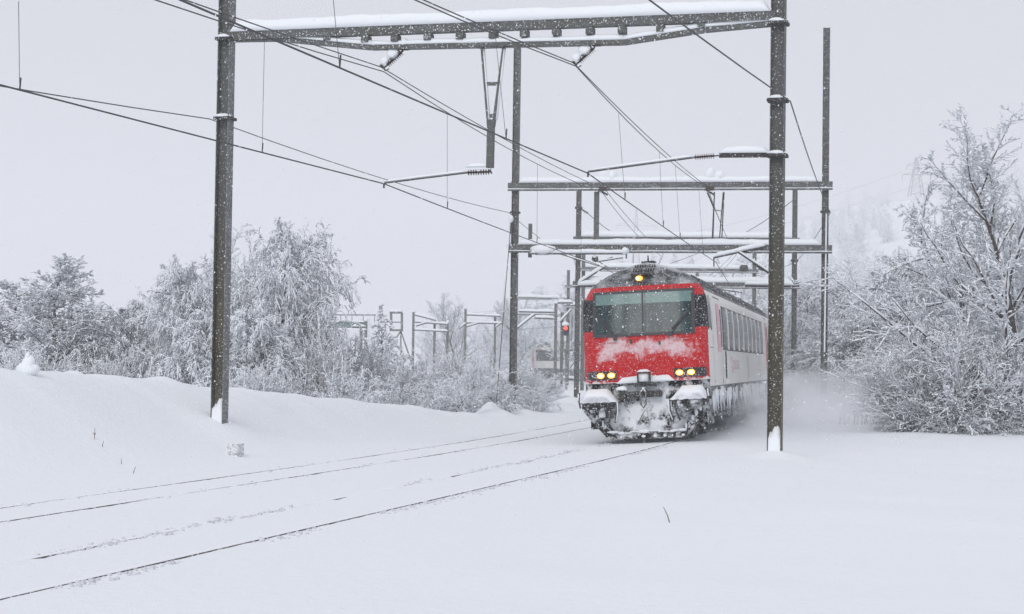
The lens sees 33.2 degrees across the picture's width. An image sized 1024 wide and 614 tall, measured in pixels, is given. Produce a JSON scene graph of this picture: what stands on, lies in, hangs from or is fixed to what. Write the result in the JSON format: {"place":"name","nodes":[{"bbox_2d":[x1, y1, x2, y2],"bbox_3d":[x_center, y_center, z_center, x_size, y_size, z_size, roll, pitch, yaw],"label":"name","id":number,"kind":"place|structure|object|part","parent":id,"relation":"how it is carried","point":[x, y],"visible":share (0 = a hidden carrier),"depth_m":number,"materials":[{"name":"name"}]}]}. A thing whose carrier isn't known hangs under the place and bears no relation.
{"place":"outdoors","nodes":[
{"label":"outdoors","id":0,"kind":"place"},
{"bbox_2d":[0,192,1023,613],"bbox_3d":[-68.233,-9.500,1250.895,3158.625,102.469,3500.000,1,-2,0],"label":"ground","id":1,"kind":"structure","parent":0,"point":[538,552],"depth_m":20.11,"materials":[{"name":"white snow"}]},
{"bbox_2d":[0,304,23,367],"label":"snowy tree","id":2,"kind":"object","parent":1,"relation":"on","point":[8,317],"visible":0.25,"depth_m":72.62,"materials":[{"name":"white plant"}]},
{"bbox_2d":[16,352,39,375],"bbox_3d":[-8.580,1.034,30.462,0.431,0.495,0.334,0,-2,10],"label":"snow capped stump","id":3,"kind":"object","parent":1,"relation":"on","point":[27,365],"visible":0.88,"depth_m":30.38,"materials":[{"name":"white snow"}]},
{"bbox_2d":[0,278,74,368],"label":"snowy tree","id":4,"kind":"object","parent":1,"relation":"on","point":[11,287],"visible":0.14,"depth_m":73.98,"materials":[{"name":"white plant"}]},
{"bbox_2d":[0,337,84,371],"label":"snowy bush","id":5,"kind":"object","parent":1,"relation":"on","point":[13,364],"visible":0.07,"depth_m":61.79,"materials":[{"name":"white plant"}]},
{"bbox_2d":[0,253,151,377],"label":"snowy tree","id":6,"kind":"object","parent":1,"relation":"on","point":[61,321],"visible":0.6,"depth_m":66.03,"materials":[{"name":"white plant"}]},
{"bbox_2d":[68,343,140,377],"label":"snowy bush","id":7,"kind":"object","parent":1,"relation":"on","point":[112,370],"visible":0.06,"depth_m":61.83,"materials":[{"name":"white plant"}]},
{"bbox_2d":[68,298,168,376],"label":"bush","id":8,"kind":"object","parent":1,"relation":"on","point":[127,314],"visible":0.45,"depth_m":66.61,"materials":[{"name":"white plant"}]},
{"bbox_2d":[137,349,188,382],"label":"snowy bush","id":9,"kind":"object","parent":1,"relation":"on","point":[149,371],"visible":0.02,"depth_m":59.71,"materials":[{"name":"white plant"}]},
{"bbox_2d":[128,253,234,382],"bbox_3d":[-12.321,1.474,64.271,4.018,6.978,4.256,2,-2,-29],"label":"weeping tree","id":10,"kind":"object","parent":1,"relation":"on","point":[190,293],"visible":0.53,"depth_m":63.74,"materials":[{"name":"white plant"}]},
{"bbox_2d":[155,304,264,386],"bbox_3d":[-10.822,2.382,59.862,3.531,4.995,3.660,-1,-2,40],"label":"weeping tree","id":11,"kind":"object","parent":1,"relation":"on","point":[198,330],"visible":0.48,"depth_m":59.29,"materials":[{"name":"white plant"}]},
{"bbox_2d":[147,224,288,335],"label":"bare tree","id":12,"kind":"object","parent":1,"relation":"on","point":[236,248],"visible":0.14,"depth_m":67.12,"materials":[{"name":"grey plant"}]},
{"bbox_2d":[191,363,261,387],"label":"snowy bush","id":13,"kind":"object","parent":1,"relation":"on","point":[203,384],"visible":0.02,"depth_m":55.47,"materials":[{"name":"white plant"}]},
{"bbox_2d":[200,299,307,391],"bbox_3d":[-8.633,2.326,58.406,3.569,5.158,3.443,0,-2,15],"label":"weeping tree","id":14,"kind":"object","parent":1,"relation":"on","point":[256,319],"visible":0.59,"depth_m":58.07,"materials":[{"name":"plant"}]},
{"bbox_2d":[229,359,286,392],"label":"snowy bush","id":15,"kind":"object","parent":1,"relation":"on","point":[260,384],"visible":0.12,"depth_m":55.70,"materials":[{"name":"white plant"}]},
{"bbox_2d":[236,365,326,396],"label":"snowy bush","id":16,"kind":"object","parent":1,"relation":"on","point":[289,389],"visible":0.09,"depth_m":56.75,"materials":[{"name":"white plant"}]},
{"bbox_2d":[198,216,370,391],"bbox_3d":[-8.209,0.811,61.880,6.216,8.437,5.553,-1,-3,44],"label":"weeping tree","id":17,"kind":"object","parent":1,"relation":"on","point":[292,250],"visible":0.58,"depth_m":61.75,"materials":[{"name":"white plant"}]},
{"bbox_2d":[0,380,590,521],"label":"railway track","id":18,"kind":"structure","parent":1,"relation":"on","point":[71,510],"depth_m":26.43,"materials":[{"name":"grey metal"}]},
{"bbox_2d":[271,285,339,368],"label":"weeping tree","id":19,"kind":"object","parent":1,"relation":"on","point":[325,322],"visible":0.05,"depth_m":65.53,"materials":[{"name":"white plant"}]},
{"bbox_2d":[279,316,385,400],"bbox_3d":[-6.808,2.697,60.115,4.107,4.764,3.930,-1,-2,39],"label":"snowy bush","id":20,"kind":"object","parent":1,"relation":"on","point":[318,382],"visible":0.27,"depth_m":59.48,"materials":[{"name":"white plant"}]},
{"bbox_2d":[323,314,375,329],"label":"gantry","id":21,"kind":"object","parent":1,"relation":"on","point":[348,325],"visible":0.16,"depth_m":150.01,"materials":[{"name":"grey metal"}]},
{"bbox_2d":[311,350,391,402],"bbox_3d":[-5.435,3.111,57.070,3.066,3.390,3.099,1,-2,3],"label":"snowy bush","id":22,"kind":"object","parent":1,"relation":"on","point":[357,390],"visible":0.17,"depth_m":56.77,"materials":[{"name":"white plant"}]},
{"bbox_2d":[352,318,367,349],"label":"catenary portal","id":23,"kind":"object","parent":1,"relation":"on","point":[363,326],"visible":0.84,"depth_m":149.91,"materials":[{"name":"metal"}]},
{"bbox_2d":[2,422,742,589],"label":"snow crumbs","id":24,"kind":"object","parent":1,"relation":"on","point":[153,567],"visible":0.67,"depth_m":19.56,"materials":[{"name":"white snow"}]},
{"bbox_2d":[332,328,412,403],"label":"snowy bush","id":25,"kind":"object","parent":1,"relation":"on","point":[368,358],"visible":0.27,"depth_m":65.37,"materials":[{"name":"white plant"}]},
{"bbox_2d":[0,380,756,599],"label":"railway track","id":26,"kind":"structure","parent":1,"relation":"on","point":[37,589],"depth_m":17.04,"materials":[{"name":"grey metal"}]},
{"bbox_2d":[528,255,767,439],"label":"passenger train","id":27,"kind":"object","parent":26,"relation":"on","point":[693,389],"visible":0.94,"depth_m":38.08,"materials":[{"name":"red metal"}]},
{"bbox_3d":[1.697,0.251,39.076,0.046,0.803,0.750,0,-2,12],"label":"cab side window","id":28,"kind":"part","parent":27,"relation":"part of","materials":[{"name":"black glass"}]},
{"bbox_3d":[4.391,0.106,38.512,0.073,0.800,0.750,-3,-3,12],"label":"cab side window","id":29,"kind":"part","parent":27,"relation":"part of","materials":[{"name":"grey glass"}]},
{"bbox_3d":[4.934,0.796,40.733,0.156,2.050,1.545,-3,-3,12],"label":"door","id":30,"kind":"part","parent":27,"relation":"part of","materials":[{"name":"metal"}]},
{"bbox_3d":[5.226,0.528,42.342,0.038,0.940,1.032,-3,-3,12],"label":"window","id":31,"kind":"part","parent":27,"relation":"part of","materials":[{"name":"grey glass"}]},
{"bbox_3d":[5.581,0.586,44.024,0.038,0.940,1.032,-3,-3,12],"label":"window","id":32,"kind":"part","parent":27,"relation":"part of","materials":[{"name":"grey glass"}]},
{"bbox_3d":[5.936,0.645,45.706,0.038,0.940,1.032,-3,-3,12],"label":"window","id":33,"kind":"part","parent":27,"relation":"part of","materials":[{"name":"grey glass"}]},
{"bbox_3d":[6.290,0.703,47.388,0.038,0.940,1.032,-3,-3,12],"label":"window","id":34,"kind":"part","parent":27,"relation":"part of","materials":[{"name":"grey glass"}]},
{"bbox_3d":[6.645,0.761,49.070,0.038,0.940,1.032,-3,-3,12],"label":"window","id":35,"kind":"part","parent":27,"relation":"part of","materials":[{"name":"grey glass"}]},
{"bbox_3d":[7.000,0.819,50.752,0.038,0.940,1.032,-3,-3,12],"label":"window","id":36,"kind":"part","parent":27,"relation":"part of","materials":[{"name":"grey glass"}]},
{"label":"window","id":37,"kind":"part","parent":27,"relation":"part of","materials":[{"name":"grey glass"}]},
{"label":"window","id":38,"kind":"part","parent":27,"relation":"part of","materials":[{"name":"grey glass"}]},
{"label":"window","id":39,"kind":"part","parent":27,"relation":"part of","materials":[{"name":"grey glass"}]},
{"bbox_3d":[8.666,1.411,58.485,0.156,2.050,1.545,-3,-3,12],"label":"door","id":40,"kind":"part","parent":27,"relation":"part of","materials":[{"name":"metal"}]},
{"bbox_2d":[363,303,414,390],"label":"spruce","id":41,"kind":"object","parent":1,"relation":"on","point":[385,336],"visible":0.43,"depth_m":83.69,"materials":[{"name":"white plant"}]},
{"bbox_2d":[352,361,436,408],"bbox_3d":[-4.070,3.394,59.701,3.216,3.089,2.952,1,-2,8],"label":"snowy bush","id":42,"kind":"object","parent":1,"relation":"on","point":[403,400],"visible":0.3,"depth_m":59.68,"materials":[{"name":"white plant"}]},
{"bbox_2d":[388,309,414,373],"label":"signal tower","id":43,"kind":"structure","parent":1,"relation":"on","point":[399,311],"depth_m":169.92,"materials":[{"name":"grey metal"}]},
{"bbox_2d":[382,347,461,405],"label":"snowy bush","id":44,"kind":"object","parent":1,"relation":"on","point":[410,373],"visible":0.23,"depth_m":67.52,"materials":[{"name":"white plant"}]},
{"bbox_2d":[411,309,448,371],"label":"catenary portal","id":45,"kind":"object","parent":1,"relation":"on","point":[434,322],"visible":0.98,"depth_m":159.93,"materials":[{"name":"metal"}]},
{"bbox_2d":[405,368,478,412],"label":"snowy bush","id":46,"kind":"object","parent":1,"relation":"on","point":[439,405],"visible":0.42,"depth_m":57.67,"materials":[{"name":"white plant"}]},
{"bbox_2d":[415,313,470,367],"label":"bare tree","id":47,"kind":"object","parent":1,"relation":"on","point":[425,343],"visible":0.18,"depth_m":199.11,"materials":[{"name":"grey plant"}]},
{"bbox_2d":[410,291,507,371],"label":"bare tree","id":48,"kind":"object","parent":1,"relation":"on","point":[458,323],"visible":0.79,"depth_m":169.53,"materials":[{"name":"white plant"}]},
{"bbox_2d":[427,346,507,401],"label":"snowy bush","id":49,"kind":"object","parent":1,"relation":"on","point":[459,363],"visible":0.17,"depth_m":73.42,"materials":[{"name":"white plant"}]},
{"bbox_2d":[446,356,495,411],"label":"bush","id":50,"kind":"object","parent":1,"relation":"on","point":[467,388],"visible":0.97,"depth_m":55.45,"materials":[{"name":"white plant"}]},
{"bbox_2d":[416,361,536,412],"bbox_3d":[-1.620,3.216,60.084,4.422,2.678,4.059,2,-2,-36],"label":"snowy bush","id":51,"kind":"object","parent":1,"relation":"on","point":[489,395],"visible":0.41,"depth_m":59.72,"materials":[{"name":"white plant"}]},
{"bbox_2d":[460,306,501,374],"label":"catenary portal","id":52,"kind":"object","parent":1,"relation":"on","point":[465,324],"visible":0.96,"depth_m":164.94,"materials":[{"name":"metal"}]},
{"bbox_2d":[454,355,507,402],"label":"snowy bush","id":53,"kind":"object","parent":1,"relation":"on","point":[493,377],"visible":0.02,"depth_m":73.95,"materials":[{"name":"white plant"}]},
{"bbox_2d":[466,313,526,370],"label":"bare tree","id":54,"kind":"object","parent":1,"relation":"on","point":[488,348],"visible":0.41,"depth_m":210.48,"materials":[{"name":"grey plant"}]},
{"bbox_2d":[470,376,528,411],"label":"snowy bush","id":55,"kind":"object","parent":1,"relation":"on","point":[507,402],"visible":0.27,"depth_m":60.09,"materials":[{"name":"white snow"}]},
{"bbox_2d":[210,0,789,456],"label":"catenary gantry","id":56,"kind":"object","parent":1,"relation":"on","point":[756,14],"visible":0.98,"depth_m":32.89,"materials":[{"name":"grey metal"}]},
{"bbox_2d":[0,0,662,331],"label":"overhead line","id":57,"kind":"object","parent":56,"relation":"hanging from","point":[20,89],"visible":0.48,"depth_m":29.82,"materials":[{"name":"black metal"}]},
{"bbox_2d":[179,0,736,330],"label":"overhead line","id":58,"kind":"object","parent":56,"relation":"hanging from","point":[315,57],"visible":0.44,"depth_m":27.60,"materials":[{"name":"black metal"}]},
{"bbox_2d":[0,162,1023,377],"bbox_3d":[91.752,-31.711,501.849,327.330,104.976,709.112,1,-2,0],"label":"hillside wood","id":59,"kind":"object","parent":1,"relation":"on","point":[852,244],"visible":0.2,"depth_m":512.48,"materials":[{"name":"white plant"}]},
{"bbox_2d":[485,291,548,371],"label":"bare tree","id":60,"kind":"object","parent":1,"relation":"on","point":[520,339],"visible":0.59,"depth_m":179.72,"materials":[{"name":"white plant"}]},
{"bbox_2d":[491,359,555,403],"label":"snowy bush","id":61,"kind":"object","parent":1,"relation":"on","point":[524,377],"visible":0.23,"depth_m":75.65,"materials":[{"name":"white plant"}]},
{"bbox_2d":[500,378,562,411],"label":"snowy bush","id":62,"kind":"object","parent":1,"relation":"on","point":[529,403],"visible":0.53,"depth_m":63.69,"materials":[{"name":"white snow"}]},
{"bbox_2d":[517,299,572,384],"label":"catenary portal","id":63,"kind":"object","parent":1,"relation":"on","point":[554,311],"visible":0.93,"depth_m":127.95,"materials":[{"name":"metal"}]},
{"bbox_2d":[522,368,570,397],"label":"snowy bush","id":64,"kind":"object","parent":1,"relation":"on","point":[553,386],"visible":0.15,"depth_m":83.63,"materials":[{"name":"white plant"}]},
{"bbox_2d":[530,385,571,400],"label":"snowy bush","id":65,"kind":"object","parent":1,"relation":"on","point":[558,392],"visible":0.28,"depth_m":73.81,"materials":[{"name":"white plant"}]},
{"bbox_2d":[518,294,586,316],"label":"catenary gantry","id":66,"kind":"object","parent":1,"relation":"on","point":[532,297],"visible":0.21,"depth_m":167.28,"materials":[{"name":"grey metal"}]},
{"bbox_2d":[531,274,585,381],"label":"bare tree","id":67,"kind":"object","parent":1,"relation":"on","point":[571,325],"visible":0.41,"depth_m":149.03,"materials":[{"name":"grey plant"}]},
{"bbox_2d":[560,322,572,389],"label":"railway signal","id":68,"kind":"object","parent":1,"relation":"on","point":[565,330],"visible":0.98,"depth_m":117.86,"materials":[{"name":"grey metal"}]},
{"bbox_2d":[565,270,698,384],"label":"catenary gantry","id":69,"kind":"object","parent":1,"relation":"on","point":[568,286],"visible":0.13,"depth_m":139.48,"materials":[{"name":"grey metal"}]},
{"bbox_2d":[616,210,654,262],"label":"power pylon","id":70,"kind":"object","parent":1,"relation":"on","point":[638,257],"visible":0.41,"depth_m":1202.26,"materials":[{"name":"grey metal"}]},
{"bbox_2d":[496,27,832,411],"bbox_3d":[5.332,-2.892,60.236,11.597,14.162,3.268,0,-2,10],"label":"catenary gantry","id":71,"kind":"object","parent":1,"relation":"on","point":[714,181],"visible":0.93,"depth_m":61.43,"materials":[{"name":"metal"}]},
{"bbox_2d":[0,86,574,262],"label":"return wire","id":72,"kind":"object","parent":71,"relation":"attached to","point":[248,133],"visible":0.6,"depth_m":36.06,"materials":[{"name":"black metal"}]},
{"bbox_2d":[649,0,830,275],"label":"return wire","id":73,"kind":"object","parent":71,"relation":"attached to","point":[674,18],"visible":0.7,"depth_m":28.23,"materials":[{"name":"black metal"}]},
{"bbox_2d":[580,253,765,390],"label":"catenary gantry","id":74,"kind":"object","parent":1,"relation":"on","point":[710,268],"visible":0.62,"depth_m":112.97,"materials":[{"name":"metal"}]},
{"bbox_2d":[563,190,799,397],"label":"catenary gantry","id":75,"kind":"object","parent":1,"relation":"on","point":[719,282],"visible":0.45,"depth_m":87.39,"materials":[{"name":"metal"}]},
{"bbox_2d":[669,201,791,263],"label":"feeder wire","id":76,"kind":"object","parent":75,"relation":"attached to","point":[747,231],"visible":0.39,"depth_m":102.75,"materials":[{"name":"grey metal"}]},
{"bbox_2d":[670,253,706,276],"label":"bare tree","id":77,"kind":"object","parent":1,"relation":"on","point":[674,255],"visible":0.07,"depth_m":188.81,"materials":[{"name":"grey plant"}]},
{"bbox_2d":[715,257,746,295],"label":"bare tree","id":78,"kind":"object","parent":1,"relation":"on","point":[717,260],"visible":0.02,"depth_m":179.41,"materials":[{"name":"grey plant"}]},
{"bbox_2d":[726,253,767,312],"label":"bare tree","id":79,"kind":"object","parent":1,"relation":"on","point":[762,273],"visible":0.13,"depth_m":170.75,"materials":[{"name":"grey plant"}]},
{"bbox_2d":[761,274,828,379],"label":"snowy tree","id":80,"kind":"object","parent":1,"relation":"on","point":[789,276],"visible":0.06,"depth_m":111.40,"materials":[{"name":"white plant"}]},
{"bbox_2d":[755,278,848,390],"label":"snowy tree","id":81,"kind":"object","parent":1,"relation":"on","point":[807,300],"visible":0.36,"depth_m":97.53,"materials":[{"name":"white plant"}]},
{"bbox_2d":[783,357,832,400],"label":"snowy bush","id":82,"kind":"object","parent":1,"relation":"on","point":[788,384],"visible":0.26,"depth_m":83.10,"materials":[{"name":"white plant"}]},
{"bbox_2d":[783,333,859,407],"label":"snowy tree","id":83,"kind":"object","parent":1,"relation":"on","point":[800,364],"visible":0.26,"depth_m":73.91,"materials":[{"name":"white plant"}]},
{"bbox_2d":[799,378,843,403],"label":"snowy bush","id":84,"kind":"object","parent":1,"relation":"on","point":[817,393],"visible":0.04,"depth_m":75.14,"materials":[{"name":"white plant"}]},
{"bbox_2d":[789,280,864,381],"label":"snowy tree","id":85,"kind":"object","parent":1,"relation":"on","point":[833,299],"visible":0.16,"depth_m":93.31,"materials":[{"name":"white plant"}]},
{"bbox_2d":[815,271,857,317],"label":"snowy tree","id":86,"kind":"object","parent":1,"relation":"on","point":[836,284],"visible":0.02,"depth_m":125.90,"materials":[{"name":"white plant"}]},
{"bbox_2d":[803,313,898,408],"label":"snowy tree","id":87,"kind":"object","parent":1,"relation":"on","point":[834,350],"visible":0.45,"depth_m":69.72,"materials":[{"name":"white plant"}]},
{"bbox_2d":[827,341,882,409],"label":"snowy bush","id":88,"kind":"object","parent":1,"relation":"on","point":[848,391],"visible":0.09,"depth_m":66.02,"materials":[{"name":"white plant"}]},
{"bbox_2d":[839,405,882,424],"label":"grass tuft","id":89,"kind":"object","parent":1,"relation":"on","point":[857,418],"visible":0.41,"depth_m":50.33,"materials":[{"name":"grey plant"}]},
{"bbox_2d":[812,297,915,375],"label":"snowy tree","id":90,"kind":"object","parent":1,"relation":"on","point":[863,317],"visible":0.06,"depth_m":82.33,"materials":[{"name":"white plant"}]},
{"bbox_2d":[832,267,947,341],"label":"snowy tree","id":91,"kind":"object","parent":1,"relation":"on","point":[870,277],"visible":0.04,"depth_m":89.86,"materials":[{"name":"white plant"}]},
{"bbox_2d":[846,352,934,421],"bbox_3d":[11.743,2.529,51.788,3.267,2.855,3.230,2,-2,-23],"label":"snowy bush","id":92,"kind":"object","parent":1,"relation":"on","point":[861,354],"visible":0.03,"depth_m":51.85,"materials":[{"name":"white plant"}]},
{"bbox_2d":[845,336,944,429],"bbox_3d":[11.219,2.280,47.600,3.688,2.951,3.528,0,-2,29],"label":"snowy bush","id":93,"kind":"object","parent":1,"relation":"on","point":[881,401],"visible":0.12,"depth_m":47.41,"materials":[{"name":"white plant"}]},
{"bbox_2d":[808,263,990,401],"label":"snowy tree","id":94,"kind":"object","parent":1,"relation":"on","point":[894,314],"visible":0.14,"depth_m":67.40,"materials":[{"name":"white snow"}]},
{"bbox_2d":[861,399,945,431],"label":"snowy bush","id":95,"kind":"object","parent":1,"relation":"on","point":[888,423],"visible":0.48,"depth_m":45.86,"materials":[{"name":"white plant"}]},
{"bbox_2d":[791,102,1023,379],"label":"snowy tree","id":96,"kind":"object","parent":1,"relation":"on","point":[971,160],"visible":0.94,"depth_m":46.23,"materials":[{"name":"white plant"}]},
{"bbox_2d":[902,157,929,196],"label":"power pylon","id":97,"kind":"object","parent":1,"relation":"on","point":[917,163],"visible":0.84,"depth_m":902.57,"materials":[{"name":"grey metal"}]},
{"bbox_2d":[696,172,900,231],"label":"power line","id":98,"kind":"object","parent":97,"relation":"hanging from","point":[803,204],"visible":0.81,"depth_m":942.59,"materials":[{"name":"grey metal"}]},
{"bbox_2d":[819,310,1023,434],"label":"snowy bush","id":99,"kind":"object","parent":1,"relation":"on","point":[958,391],"visible":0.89,"depth_m":45.05,"materials":[{"name":"white plant"}]},
{"bbox_2d":[872,304,993,419],"bbox_3d":[13.215,2.116,52.184,4.708,4.413,4.982,2,-2,-23],"label":"snowy bush","id":100,"kind":"object","parent":1,"relation":"on","point":[901,336],"visible":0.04,"depth_m":51.91,"materials":[{"name":"white plant"}]},
{"bbox_2d":[873,168,1023,347],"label":"snowy tree","id":101,"kind":"object","parent":1,"relation":"on","point":[912,213],"visible":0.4,"depth_m":51.17,"materials":[{"name":"white plant"}]},
{"bbox_2d":[907,400,1007,433],"bbox_3d":[11.717,3.027,44.888,2.204,1.253,2.402,2,-2,-41],"label":"snowy bush","id":102,"kind":"object","parent":1,"relation":"on","point":[948,428],"visible":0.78,"depth_m":44.55,"materials":[{"name":"white snow"}]},
{"bbox_2d":[938,228,1023,338],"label":"snowy tree","id":103,"kind":"object","parent":1,"relation":"on","point":[972,237],"visible":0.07,"depth_m":69.83,"materials":[{"name":"white snow"}]},
{"bbox_2d":[953,315,1022,360],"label":"snowy bush","id":104,"kind":"object","parent":1,"relation":"on","point":[998,339],"depth_m":50.62,"materials":[{"name":"grey plant"}]},
{"bbox_2d":[963,336,1023,432],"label":"snowy bush","id":105,"kind":"object","parent":1,"relation":"on","point":[1013,355],"visible":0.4,"depth_m":45.09,"materials":[{"name":"white plant"}]},
{"bbox_2d":[972,399,1023,435],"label":"snowy bush","id":106,"kind":"object","parent":1,"relation":"on","point":[1015,429],"visible":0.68,"depth_m":44.54,"materials":[{"name":"white plant"}]},
{"bbox_2d":[984,197,1023,316],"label":"snowy tree","id":107,"kind":"object","parent":1,"relation":"on","point":[1009,253],"visible":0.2,"depth_m":49.42,"materials":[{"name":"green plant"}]},
{"bbox_2d":[0,0,1023,598],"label":"falling snow","id":108,"kind":"structure","parent":0,"point":[536,246],"depth_m":25.96,"materials":[{"name":"white snow"}]},
{"bbox_2d":[0,0,1023,360],"label":"sky","id":109,"kind":"structure","parent":0,"point":[354,97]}
]}

